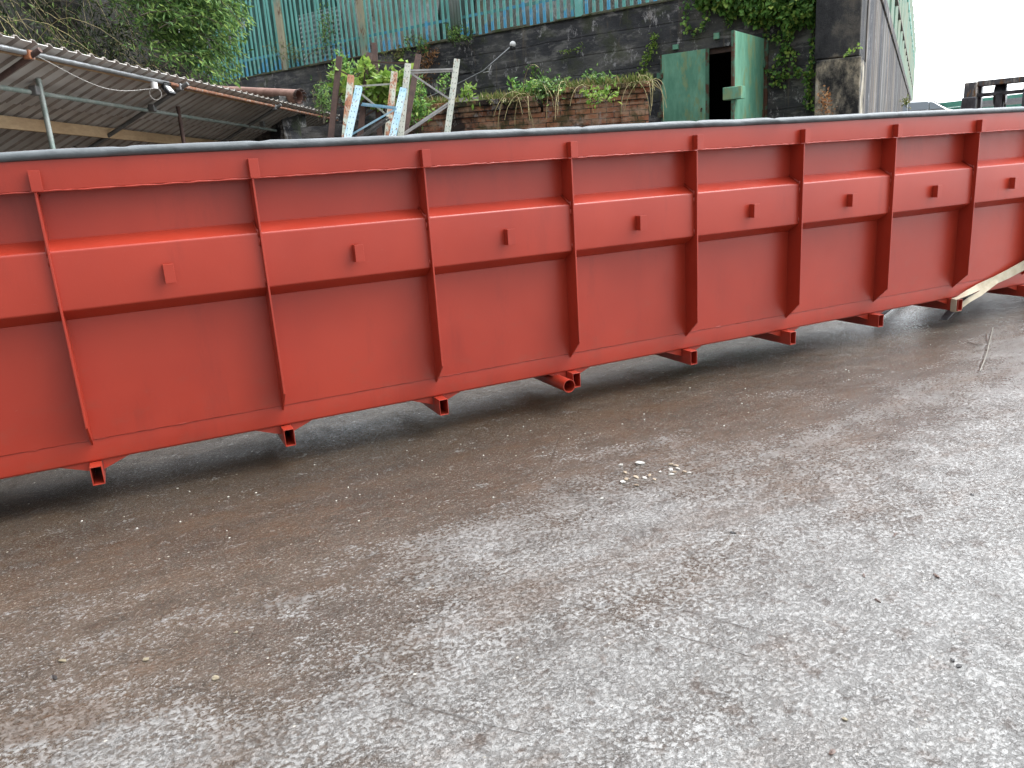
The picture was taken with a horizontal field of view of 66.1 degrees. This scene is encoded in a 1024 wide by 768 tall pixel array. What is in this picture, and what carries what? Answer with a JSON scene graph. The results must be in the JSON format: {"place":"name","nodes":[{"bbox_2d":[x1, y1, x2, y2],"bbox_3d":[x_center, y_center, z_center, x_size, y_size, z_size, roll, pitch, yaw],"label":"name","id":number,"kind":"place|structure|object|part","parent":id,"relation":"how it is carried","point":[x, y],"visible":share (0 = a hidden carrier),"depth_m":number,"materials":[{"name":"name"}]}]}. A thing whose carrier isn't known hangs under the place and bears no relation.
{"place":"outdoors","nodes":[
{"label":"outdoors","id":0,"kind":"place"},
{"bbox_2d":[0,0,212,84],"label":"hillside","id":1,"kind":"structure","parent":0,"point":[65,29],"depth_m":14.54,"materials":[{"name":"green plant"}]},
{"bbox_2d":[0,0,76,147],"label":"overgrown bush","id":2,"kind":"object","parent":1,"relation":"on","point":[4,14],"visible":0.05,"depth_m":10.96,"materials":[{"name":"green plant"}]},
{"bbox_2d":[0,0,234,81],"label":"overgrown bush","id":3,"kind":"object","parent":1,"relation":"on","point":[88,38],"visible":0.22,"depth_m":13.28,"materials":[{"name":"green plant"}]},
{"bbox_2d":[100,0,256,88],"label":"flowering shrub","id":4,"kind":"object","parent":1,"relation":"on","point":[191,19],"visible":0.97,"depth_m":12.75,"materials":[{"name":"green plant"}]},
{"bbox_2d":[212,675,218,679],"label":"fallen leaf","id":5,"kind":"object","parent":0,"point":[215,677],"visible":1,"depth_m":2.74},
{"bbox_2d":[431,92,542,111],"bbox_3d":[0.130,-4.707,13.288,3.973,0.796,2.657,-2,15,6],"label":"soil bed","id":6,"kind":"object","parent":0,"point":[540,102],"visible":0.02,"depth_m":13.74,"materials":[{"name":"brown soil"}]},
{"bbox_2d":[394,71,657,109],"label":"grass","id":7,"kind":"structure","parent":6,"relation":"on","point":[618,80],"depth_m":11.58,"materials":[{"name":"green plant"}]},
{"bbox_2d":[493,64,666,126],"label":"dry stems","id":8,"kind":"object","parent":6,"relation":"on","point":[572,95],"visible":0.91,"depth_m":11.38,"materials":[{"name":"beige plant"}]},
{"bbox_2d":[0,293,1023,767],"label":"ground","id":9,"kind":"structure","parent":0,"point":[418,597],"depth_m":3.29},
{"bbox_2d":[0,33,339,151],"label":"lean to shed","id":10,"kind":"object","parent":9,"relation":"on","point":[44,105],"visible":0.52,"depth_m":9.43,"materials":[{"name":"grey metal"}]},
{"bbox_2d":[38,56,161,99],"bbox_3d":[-4.271,-3.164,8.229,0.115,0.209,2.187,-3,15,5],"label":"cable","id":11,"kind":"object","parent":10,"relation":"hanging from","point":[100,86],"visible":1,"depth_m":8.14,"materials":[{"name":"grey plastic"}]},
{"bbox_2d":[150,82,157,88],"bbox_3d":[-4.206,-3.506,9.249,0.080,0.070,0.080,-11,17,-24],"label":"junction box","id":12,"kind":"object","parent":10,"relation":"attached to","point":[153,85],"visible":1,"depth_m":9.22,"materials":[{"name":"white plastic"}]},
{"bbox_2d":[160,81,175,95],"bbox_3d":[-4.170,-3.580,9.549,0.106,0.155,0.200,-3,15,4],"label":"floodlight","id":13,"kind":"object","parent":10,"relation":"attached to","point":[168,89],"visible":1,"depth_m":9.50,"materials":[{"name":"black plastic"}]},
{"bbox_2d":[253,96,306,140],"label":"pipe plinth","id":14,"kind":"structure","parent":9,"relation":"on","point":[288,128],"depth_m":14.76,"materials":[{"name":"concrete"}]},
{"bbox_2d":[218,86,306,104],"bbox_3d":[-4.844,-5.543,15.098,2.299,0.576,0.302,6,18,31],"label":"rusty pipe","id":15,"kind":"object","parent":14,"relation":"on","point":[297,96],"visible":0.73,"depth_m":14.73,"materials":[{"name":"brown metal"}]},
{"bbox_2d":[301,121,384,138],"bbox_3d":[-2.441,-2.811,12.492,1.400,2.491,0.400,-2,15,6],"label":"brick stub","id":16,"kind":"object","parent":9,"relation":"on","point":[312,132],"visible":0.14,"depth_m":12.03,"materials":[{"name":"brick"}]},
{"bbox_2d":[310,74,337,122],"bbox_3d":[-2.936,-4.451,12.328,0.437,0.744,0.675,-11,17,-24],"label":"weed","id":17,"kind":"object","parent":16,"relation":"on","point":[321,98],"visible":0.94,"depth_m":12.24,"materials":[{"name":"green plant"}]},
{"bbox_2d":[328,52,378,137],"bbox_3d":[-2.328,-2.887,11.045,0.538,3.412,1.588,7,18,35],"label":"rack frame","id":18,"kind":"object","parent":9,"relation":"on","point":[336,96],"visible":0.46,"depth_m":10.97,"materials":[{"name":"brown metal"}]},
{"bbox_2d":[355,53,372,77],"bbox_3d":[-2.046,-4.429,10.911,0.230,0.383,0.612,-5,15,-5],"label":"sapling","id":19,"kind":"object","parent":18,"relation":"on","point":[364,65],"visible":1,"depth_m":10.89,"materials":[{"name":"green plant"}]},
{"bbox_2d":[342,71,397,136],"bbox_3d":[-1.912,-2.375,9.868,0.556,2.986,1.658,2,16,22],"label":"rack frame","id":20,"kind":"object","parent":9,"relation":"on","point":[350,86],"visible":0.21,"depth_m":9.99,"materials":[{"name":"metal"}]},
{"bbox_2d":[344,85,406,136],"bbox_3d":[-1.929,-2.165,9.495,0.515,2.788,1.957,6,18,31],"label":"rack frame","id":21,"kind":"object","parent":9,"relation":"on","point":[397,109],"visible":0.24,"depth_m":9.69,"materials":[{"name":"blue metal"}]},
{"bbox_2d":[365,42,420,135],"bbox_3d":[-1.890,-2.970,10.973,0.853,3.556,1.544,5,17,29],"label":"rack frame","id":22,"kind":"object","parent":9,"relation":"on","point":[413,83],"visible":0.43,"depth_m":10.96,"materials":[{"name":"brown metal"}]},
{"bbox_2d":[326,58,413,112],"bbox_3d":[-1.953,-4.244,11.226,1.088,0.774,0.989,3,17,24],"label":"sapling","id":23,"kind":"object","parent":22,"relation":"on","point":[381,92],"visible":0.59,"depth_m":11.03,"materials":[{"name":"green plant"}]},
{"bbox_2d":[397,58,459,135],"bbox_3d":[-1.264,-2.609,10.267,0.609,3.145,1.863,4,17,27],"label":"rack frame","id":24,"kind":"object","parent":9,"relation":"on","point":[454,70],"visible":0.3,"depth_m":10.39,"materials":[{"name":"grey metal"}]},
{"bbox_2d":[0,112,1023,485],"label":"steel trough","id":25,"kind":"object","parent":9,"relation":"on","point":[162,300],"visible":0.98,"depth_m":4.91,"materials":[{"name":"red paint"}]},
{"bbox_2d":[0,106,1023,162],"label":"tarpaulin","id":26,"kind":"object","parent":25,"relation":"on","point":[51,154],"visible":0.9,"depth_m":4.64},
{"bbox_2d":[950,261,1023,311],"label":"wooden plank","id":27,"kind":"object","parent":25,"relation":"attached to","point":[985,286],"visible":1,"depth_m":7.26,"materials":[{"name":"beige wood"}]},
{"bbox_2d":[381,81,651,135],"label":"brick wall","id":28,"kind":"structure","parent":9,"relation":"on","point":[577,112],"depth_m":11.71,"materials":[{"name":"brown brick"}]},
{"bbox_2d":[409,73,428,99],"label":"weed","id":29,"kind":"object","parent":28,"relation":"on","point":[421,91],"visible":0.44,"depth_m":11.96,"materials":[{"name":"green plant"}]},
{"bbox_2d":[409,92,435,133],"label":"weed","id":30,"kind":"object","parent":28,"relation":"on","point":[418,114],"visible":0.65,"depth_m":11.19,"materials":[{"name":"green plant"}]},
{"bbox_2d":[435,72,450,93],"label":"weed","id":31,"kind":"object","parent":28,"relation":"on","point":[443,82],"visible":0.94,"depth_m":11.92,"materials":[{"name":"green plant"}]},
{"bbox_2d":[459,81,478,109],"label":"weed","id":32,"kind":"object","parent":28,"relation":"on","point":[467,91],"visible":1,"depth_m":11.46,"materials":[{"name":"green plant"}]},
{"bbox_2d":[506,76,539,101],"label":"weed","id":33,"kind":"object","parent":28,"relation":"on","point":[514,84],"visible":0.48,"depth_m":11.78,"materials":[{"name":"green plant"}]},
{"bbox_2d":[527,68,571,105],"bbox_3d":[0.567,-4.362,11.582,0.668,0.526,0.668,-6,15,-7],"label":"weed","id":34,"kind":"object","parent":28,"relation":"on","point":[540,87],"visible":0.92,"depth_m":11.43,"materials":[{"name":"green plant"}]},
{"bbox_2d":[579,81,621,108],"bbox_3d":[1.186,-4.064,11.091,0.650,0.350,0.561,6,18,33],"label":"weed","id":35,"kind":"object","parent":28,"relation":"on","point":[600,94],"visible":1,"depth_m":11.05,"materials":[{"name":"green plant"}]},
{"bbox_2d":[581,63,620,84],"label":"weed","id":36,"kind":"object","parent":28,"relation":"on","point":[593,77],"visible":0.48,"depth_m":11.69,"materials":[{"name":"green plant"}]},
{"bbox_2d":[217,0,816,124],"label":"retaining wall","id":37,"kind":"structure","parent":9,"relation":"on","point":[697,86],"depth_m":14.61,"materials":[{"name":"concrete"}]},
{"bbox_2d":[263,36,321,63],"bbox_3d":[-5.046,-7.913,18.647,1.599,0.636,0.680,3,17,24],"label":"weed","id":38,"kind":"object","parent":37,"relation":"on","point":[294,58],"visible":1,"depth_m":18.72,"materials":[{"name":"green plant"}]},
{"bbox_2d":[305,74,330,112],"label":"weed","id":39,"kind":"object","parent":37,"relation":"on","point":[317,94],"visible":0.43,"depth_m":12.89,"materials":[{"name":"green plant"}]},
{"bbox_2d":[298,7,342,64],"bbox_3d":[-4.540,-8.259,18.775,1.344,1.180,0.032,6,18,32],"label":"corrugated sheet","id":40,"kind":"object","parent":37,"relation":"on","point":[315,33],"visible":0.34,"depth_m":18.81,"materials":[{"name":"teal metal"}]},
{"bbox_2d":[316,2,336,59],"bbox_3d":[-4.239,-8.111,18.067,0.559,1.232,0.655,-11,17,-24],"label":"weed","id":41,"kind":"object","parent":37,"relation":"on","point":[323,35],"visible":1,"depth_m":18.08,"materials":[{"name":"green plant"}]},
{"bbox_2d":[325,42,356,106],"bbox_3d":[-2.731,-4.949,12.597,0.553,1.084,0.779,-11,17,-24],"label":"weed","id":42,"kind":"object","parent":37,"relation":"attached to","point":[346,68],"visible":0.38,"depth_m":12.55,"materials":[{"name":"green plant"}]},
{"bbox_2d":[339,0,440,57],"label":"fence","id":43,"kind":"object","parent":37,"relation":"on","point":[389,21],"visible":0.4,"depth_m":17.88,"materials":[{"name":"teal metal"}]},
{"bbox_2d":[381,45,409,61],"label":"weed","id":44,"kind":"object","parent":37,"relation":"attached to","point":[399,54],"visible":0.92,"depth_m":17.12,"materials":[{"name":"green plant"}]},
{"bbox_2d":[403,32,430,59],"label":"weed","id":45,"kind":"object","parent":37,"relation":"on","point":[421,43],"visible":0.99,"depth_m":16.82,"materials":[{"name":"green plant"}]},
{"bbox_2d":[192,0,656,80],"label":"palisade fence","id":46,"kind":"object","parent":37,"relation":"on","point":[279,22],"visible":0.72,"depth_m":17.69,"materials":[{"name":"teal metal"}]},
{"bbox_2d":[449,0,460,25],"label":"corrugated strip","id":47,"kind":"object","parent":46,"relation":"attached to","point":[455,16],"visible":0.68,"depth_m":16.29,"materials":[{"name":"grey metal"}]},
{"bbox_2d":[410,37,439,96],"bbox_3d":[-1.901,-6.837,16.998,0.838,1.262,0.241,7,19,35],"label":"climbing vine","id":48,"kind":"object","parent":37,"relation":"attached to","point":[421,62],"visible":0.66,"depth_m":16.94,"materials":[{"name":"green plant"}]},
{"bbox_2d":[425,47,439,66],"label":"climbing vine","id":49,"kind":"object","parent":37,"relation":"attached to","point":[433,56],"visible":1,"depth_m":16.81,"materials":[{"name":"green plant"}]},
{"bbox_2d":[439,0,473,38],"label":"steel sheet","id":50,"kind":"object","parent":37,"relation":"on","point":[463,13],"depth_m":16.79,"materials":[{"name":"metal"}]},
{"bbox_2d":[443,22,473,46],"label":"weed","id":51,"kind":"object","parent":37,"relation":"on","point":[451,33],"visible":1,"depth_m":16.18,"materials":[{"name":"green plant"}]},
{"bbox_2d":[428,41,515,97],"bbox_3d":[-1.115,-6.486,16.548,2.988,0.947,0.123,7,19,35],"label":"loose cable","id":52,"kind":"object","parent":37,"relation":"attached to","point":[512,44],"visible":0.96,"depth_m":16.07,"materials":[{"name":"white plastic"}]},
{"bbox_2d":[521,63,543,85],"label":"climbing vine","id":53,"kind":"object","parent":37,"relation":"attached to","point":[533,67],"visible":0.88,"depth_m":15.68,"materials":[{"name":"green plant"}]},
{"bbox_2d":[559,42,584,53],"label":"climbing vine","id":54,"kind":"object","parent":37,"relation":"attached to","point":[565,50],"visible":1,"depth_m":15.11,"materials":[{"name":"green plant"}]},
{"bbox_2d":[632,32,658,77],"bbox_3d":[2.456,-6.025,14.391,0.651,0.770,0.250,7,18,35],"label":"climbing vine","id":55,"kind":"object","parent":37,"relation":"attached to","point":[650,51],"visible":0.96,"depth_m":14.34,"materials":[{"name":"green plant"}]},
{"bbox_2d":[657,48,708,121],"bbox_3d":[3.116,-4.888,14.362,0.972,2.180,0.077,6,18,32],"label":"door","id":56,"kind":"structure","parent":37,"relation":"in","point":[684,76],"depth_m":14.22,"materials":[{"name":"green paint"}]},
{"bbox_2d":[723,30,765,119],"bbox_3d":[3.898,-4.603,13.070,0.308,2.201,1.609,6,18,32],"label":"door","id":57,"kind":"structure","parent":37,"relation":"in","point":[745,93],"depth_m":12.78,"materials":[{"name":"green paint"}]},
{"bbox_2d":[679,0,815,112],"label":"ivy","id":58,"kind":"object","parent":37,"relation":"attached to","point":[803,10],"visible":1,"depth_m":13.11,"materials":[{"name":"green plant"}]},
{"bbox_2d":[635,461,644,464],"bbox_3d":[0.721,0.444,4.431,0.058,0.020,0.036,0,18,2],"label":"stone chip","id":59,"kind":"object","parent":9,"relation":"on","point":[639,463],"visible":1,"depth_m":4.42,"materials":[{"name":"white stone"}]},
{"bbox_2d":[814,0,867,115],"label":"concrete pillar","id":60,"kind":"structure","parent":9,"relation":"on","point":[840,30],"depth_m":12.37,"materials":[{"name":"grey concrete"}]},
{"bbox_2d":[816,85,834,114],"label":"dead ivy","id":61,"kind":"object","parent":60,"relation":"attached to","point":[825,100],"visible":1,"depth_m":12.12,"materials":[{"name":"brown plant"}]},
{"bbox_2d":[843,43,862,57],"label":"climbing vine","id":62,"kind":"object","parent":60,"relation":"attached to","point":[849,51],"visible":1,"depth_m":12.04,"materials":[{"name":"green plant"}]},
{"bbox_2d":[863,0,911,113],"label":"wing wall","id":63,"kind":"structure","parent":9,"relation":"on","point":[886,87],"depth_m":17.83,"materials":[{"name":"metal"}]},
{"bbox_2d":[887,0,915,100],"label":"sheet fence","id":64,"kind":"object","parent":63,"relation":"on","point":[902,14],"visible":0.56,"depth_m":35.17,"materials":[{"name":"metal"}]},
{"bbox_2d":[900,94,911,108],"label":"weed","id":65,"kind":"object","parent":63,"relation":"attached to","point":[905,102],"visible":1,"depth_m":29.75,"materials":[{"name":"green plant"}]},
{"bbox_2d":[903,100,952,110],"bbox_3d":[19.304,-12.944,38.169,4.383,1.420,1.780,-2,15,7],"label":"parked car","id":66,"kind":"object","parent":9,"relation":"on","point":[922,105],"visible":0.12,"depth_m":37.28,"materials":[{"name":"silver metal"}]},
{"bbox_3d":[19.254,-13.161,37.288,0.880,0.354,0.149,-2,15,7],"label":"side window","id":67,"kind":"part","parent":66,"relation":"part of","materials":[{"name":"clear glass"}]},
{"bbox_3d":[20.059,-13.184,37.202,0.620,0.345,0.145,-2,15,7],"label":"side window","id":68,"kind":"part","parent":66,"relation":"part of","materials":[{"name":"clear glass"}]},
{"bbox_2d":[939,94,1021,108],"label":"boundary fence","id":69,"kind":"object","parent":9,"relation":"on","point":[953,105],"visible":0.02,"depth_m":48.50,"materials":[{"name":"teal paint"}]},
{"bbox_2d":[980,328,992,370],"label":"twig","id":70,"kind":"object","parent":9,"relation":"on","point":[987,350],"visible":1,"depth_m":6.25,"materials":[{"name":"wood"}]},
{"bbox_2d":[829,749,835,754],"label":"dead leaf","id":71,"kind":"object","parent":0,"point":[832,751],"visible":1,"depth_m":2.21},
{"bbox_2d":[881,76,1023,319],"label":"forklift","id":72,"kind":"object","parent":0,"point":[974,95],"visible":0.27,"depth_m":8.86,"materials":[{"name":"metal"}]},
{"bbox_2d":[913,0,1023,107],"label":"sky","id":73,"kind":"structure","parent":0,"point":[959,42],"materials":[{"name":"white"}]},
{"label":"yard","id":74,"kind":"object","parent":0,"visible":0},
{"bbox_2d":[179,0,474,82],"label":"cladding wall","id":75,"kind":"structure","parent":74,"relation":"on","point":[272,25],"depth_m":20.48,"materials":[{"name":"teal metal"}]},
{"bbox_2d":[475,0,657,34],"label":"waste sheeting","id":76,"kind":"object","parent":74,"relation":"on","point":[612,5],"visible":0.28,"depth_m":15.86,"materials":[{"name":"teal metal"}]}
]}

